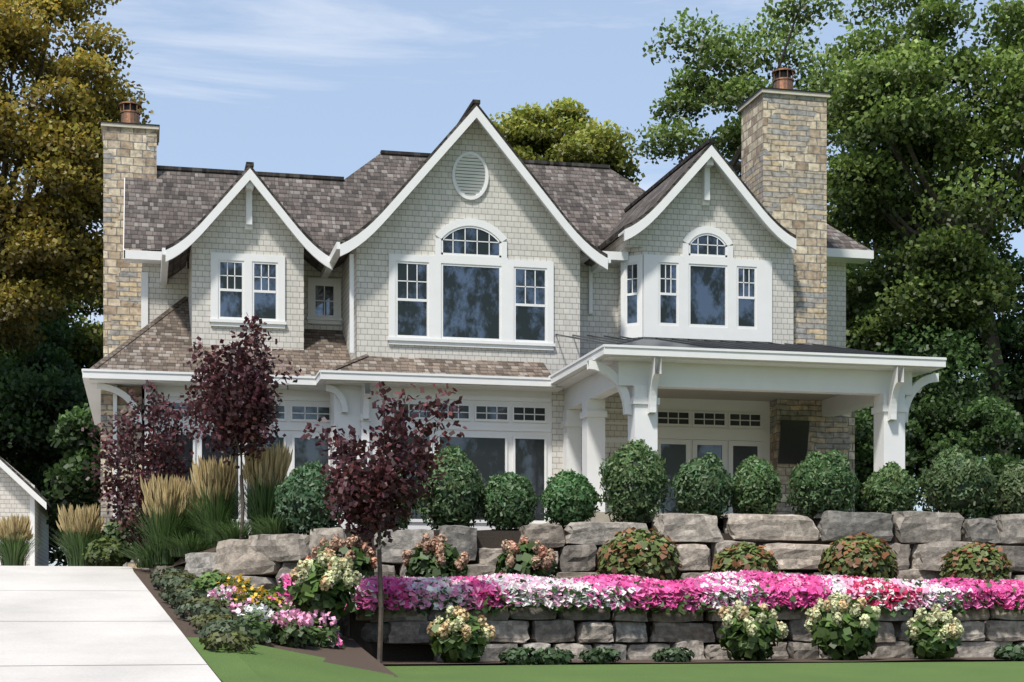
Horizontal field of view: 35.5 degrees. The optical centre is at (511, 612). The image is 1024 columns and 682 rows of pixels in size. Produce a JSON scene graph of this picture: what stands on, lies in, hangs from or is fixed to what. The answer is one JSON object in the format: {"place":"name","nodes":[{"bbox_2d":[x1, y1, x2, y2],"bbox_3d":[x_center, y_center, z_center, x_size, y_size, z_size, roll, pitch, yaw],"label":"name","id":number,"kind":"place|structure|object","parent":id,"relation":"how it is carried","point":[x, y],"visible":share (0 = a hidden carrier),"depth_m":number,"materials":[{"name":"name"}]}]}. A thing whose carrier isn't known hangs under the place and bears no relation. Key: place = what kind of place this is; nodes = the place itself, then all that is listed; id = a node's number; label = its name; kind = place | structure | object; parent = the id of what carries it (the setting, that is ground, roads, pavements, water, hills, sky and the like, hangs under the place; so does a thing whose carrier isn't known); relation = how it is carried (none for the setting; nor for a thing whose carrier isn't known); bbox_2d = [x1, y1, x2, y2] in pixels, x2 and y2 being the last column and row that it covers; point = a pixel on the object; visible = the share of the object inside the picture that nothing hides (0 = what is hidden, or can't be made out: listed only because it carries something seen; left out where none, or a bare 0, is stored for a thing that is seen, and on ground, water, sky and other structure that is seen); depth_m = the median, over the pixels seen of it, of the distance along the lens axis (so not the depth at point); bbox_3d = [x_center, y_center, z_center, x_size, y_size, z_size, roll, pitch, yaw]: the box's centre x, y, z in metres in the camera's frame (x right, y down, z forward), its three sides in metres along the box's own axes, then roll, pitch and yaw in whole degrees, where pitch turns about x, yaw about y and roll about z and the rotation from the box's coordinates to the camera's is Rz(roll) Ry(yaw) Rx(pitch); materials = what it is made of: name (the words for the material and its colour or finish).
{"place":"outdoors","nodes":[
{"label":"outdoors","id":0,"kind":"place"},
{"bbox_2d":[0,566,220,681],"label":"driveway","id":1,"kind":"structure","parent":0,"point":[115,624],"depth_m":22.77,"materials":[{"name":"concrete"}]},
{"bbox_2d":[142,119,845,540],"bbox_3d":[-0.773,-6.748,44.400,18.500,10.180,13.580,0,0,-13],"label":"house siding","id":2,"kind":"object","parent":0,"point":[512,207],"visible":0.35,"depth_m":38.38,"materials":[{"name":"beige wood"}]},
{"bbox_2d":[0,0,1023,565],"label":"sky","id":3,"kind":"structure","parent":0,"point":[310,87],"materials":[{"name":"blue"}]},
{"bbox_2d":[31,529,1023,665],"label":"soil backing","id":4,"kind":"object","parent":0,"point":[412,652],"visible":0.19,"depth_m":29.28,"materials":[{"name":"brown soil"}]},
{"bbox_2d":[283,454,1023,532],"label":"shrub","id":5,"kind":"object","parent":4,"relation":"on","point":[963,503],"visible":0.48,"depth_m":31.32,"materials":[{"name":"green plant"}]},
{"bbox_2d":[179,563,1023,681],"bbox_3d":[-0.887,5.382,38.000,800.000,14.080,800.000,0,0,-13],"label":"lawn","id":6,"kind":"structure","parent":0,"point":[259,663],"depth_m":22.73,"materials":[{"name":"green plant"}]},
{"bbox_2d":[82,106,946,536],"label":"house trim","id":7,"kind":"structure","parent":6,"relation":"on","point":[638,376],"depth_m":37.56,"materials":[{"name":"white wood"}]},
{"bbox_2d":[89,296,550,377],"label":"roof","id":8,"kind":"structure","parent":7,"relation":"attached to","point":[162,341],"depth_m":37.65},
{"bbox_2d":[155,402,759,520],"bbox_3d":[-1.065,-3.501,37.895,14.414,2.675,1.000,0,0,-13],"label":"house glass","id":9,"kind":"object","parent":7,"relation":"in","point":[486,456],"visible":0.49,"depth_m":37.60,"materials":[{"name":"grey glass"}]},
{"bbox_2d":[455,157,484,193],"bbox_3d":[-0.989,-10.399,37.944,0.722,0.942,0.001,0,0,-13],"label":"gable vent","id":10,"kind":"object","parent":7,"relation":"attached to","point":[470,174],"visible":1,"depth_m":37.95,"materials":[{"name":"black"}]},
{"bbox_2d":[101,93,854,569],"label":"stone chimneys","id":11,"kind":"object","parent":7,"relation":"attached to","point":[783,157],"visible":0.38,"depth_m":40.13,"materials":[{"name":"beige stone"}]},
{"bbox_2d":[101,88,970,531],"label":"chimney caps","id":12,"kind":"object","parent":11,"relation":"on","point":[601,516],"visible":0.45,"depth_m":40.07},
{"bbox_2d":[100,71,830,137],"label":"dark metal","id":13,"kind":"object","parent":12,"relation":"on","point":[135,107],"visible":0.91,"depth_m":40.69,"materials":[{"name":"grey metal"}]},
{"bbox_2d":[119,68,794,122],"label":"chimney pots","id":14,"kind":"object","parent":13,"relation":"on","point":[133,116],"visible":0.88,"depth_m":43.02,"materials":[{"name":"orange metal"}]},
{"bbox_2d":[778,420,809,463],"bbox_3d":[6.804,-4.123,38.652,0.720,1.030,0.250,0,0,-13],"label":"tv","id":15,"kind":"object","parent":11,"relation":"attached to","point":[793,442],"visible":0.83,"depth_m":38.62,"materials":[{"name":"black"}]},
{"bbox_2d":[220,228,753,340],"bbox_3d":[-0.627,-7.917,39.484,12.942,2.812,2.800,0,0,-13],"label":"house glass","id":16,"kind":"object","parent":7,"relation":"in","point":[470,302],"visible":0.99,"depth_m":38.22,"materials":[{"name":"glass"}]},
{"bbox_2d":[124,99,869,278],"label":"roof","id":17,"kind":"structure","parent":7,"relation":"on","point":[600,207],"depth_m":43.07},
{"bbox_2d":[611,387,840,400],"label":"porch ceiling","id":18,"kind":"structure","parent":7,"relation":"attached to","point":[716,395],"depth_m":38.09,"materials":[{"name":"beige paint"}]},
{"bbox_2d":[555,334,904,355],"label":"porch roof","id":19,"kind":"structure","parent":7,"relation":"on","point":[691,343],"depth_m":36.90,"materials":[{"name":"grey"}]},
{"bbox_2d":[133,518,1018,681],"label":"mulch beds","id":20,"kind":"object","parent":6,"relation":"on","point":[353,653],"visible":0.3,"depth_m":25.71,"materials":[{"name":"brown soil"}]},
{"bbox_2d":[0,458,48,565],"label":"shed wall","id":21,"kind":"structure","parent":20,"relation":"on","point":[14,497],"depth_m":50.08,"materials":[{"name":"beige wood"}]},
{"bbox_2d":[0,460,46,565],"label":"garage trim","id":22,"kind":"structure","parent":21,"relation":"attached to","point":[34,496],"depth_m":49.79,"materials":[{"name":"white wood"}]},
{"bbox_2d":[0,457,57,513],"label":"garage roof","id":23,"kind":"structure","parent":22,"relation":"on","point":[28,484],"depth_m":49.73,"materials":[{"name":"grey"}]},
{"bbox_2d":[0,440,302,567],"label":"grasses","id":24,"kind":"object","parent":20,"relation":"on","point":[195,515],"visible":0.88,"depth_m":32.40,"materials":[{"name":"green plant"}]},
{"bbox_2d":[96,324,445,662],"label":"trunks","id":25,"kind":"object","parent":20,"relation":"on","point":[381,609],"visible":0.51,"depth_m":30.20,"materials":[{"name":"brown plant"}]},
{"bbox_2d":[81,312,467,552],"bbox_3d":[-4.948,-3.326,29.788,2.802,4.816,12.609,0,0,-34],"label":"purple foliage","id":26,"kind":"object","parent":25,"relation":"attached to","point":[350,496],"visible":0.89,"depth_m":30.15,"materials":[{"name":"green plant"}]},
{"bbox_2d":[0,0,1023,565],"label":"tree","id":27,"kind":"object","parent":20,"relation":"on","point":[48,354],"depth_m":52.47,"materials":[{"name":"green plant"}]},
{"bbox_2d":[82,438,1023,664],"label":"foliage","id":28,"kind":"object","parent":20,"relation":"on","point":[218,623],"visible":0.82,"depth_m":29.95,"materials":[{"name":"green plant"}]},
{"bbox_2d":[147,511,1023,660],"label":"boulder walls","id":29,"kind":"structure","parent":6,"relation":"on","point":[259,560],"depth_m":29.71,"materials":[{"name":"stone"}]},
{"bbox_2d":[207,532,1023,648],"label":"flowers","id":30,"kind":"object","parent":6,"relation":"on","point":[779,583],"visible":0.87,"depth_m":27.33,"materials":[{"name":"pink plant"}]}
]}

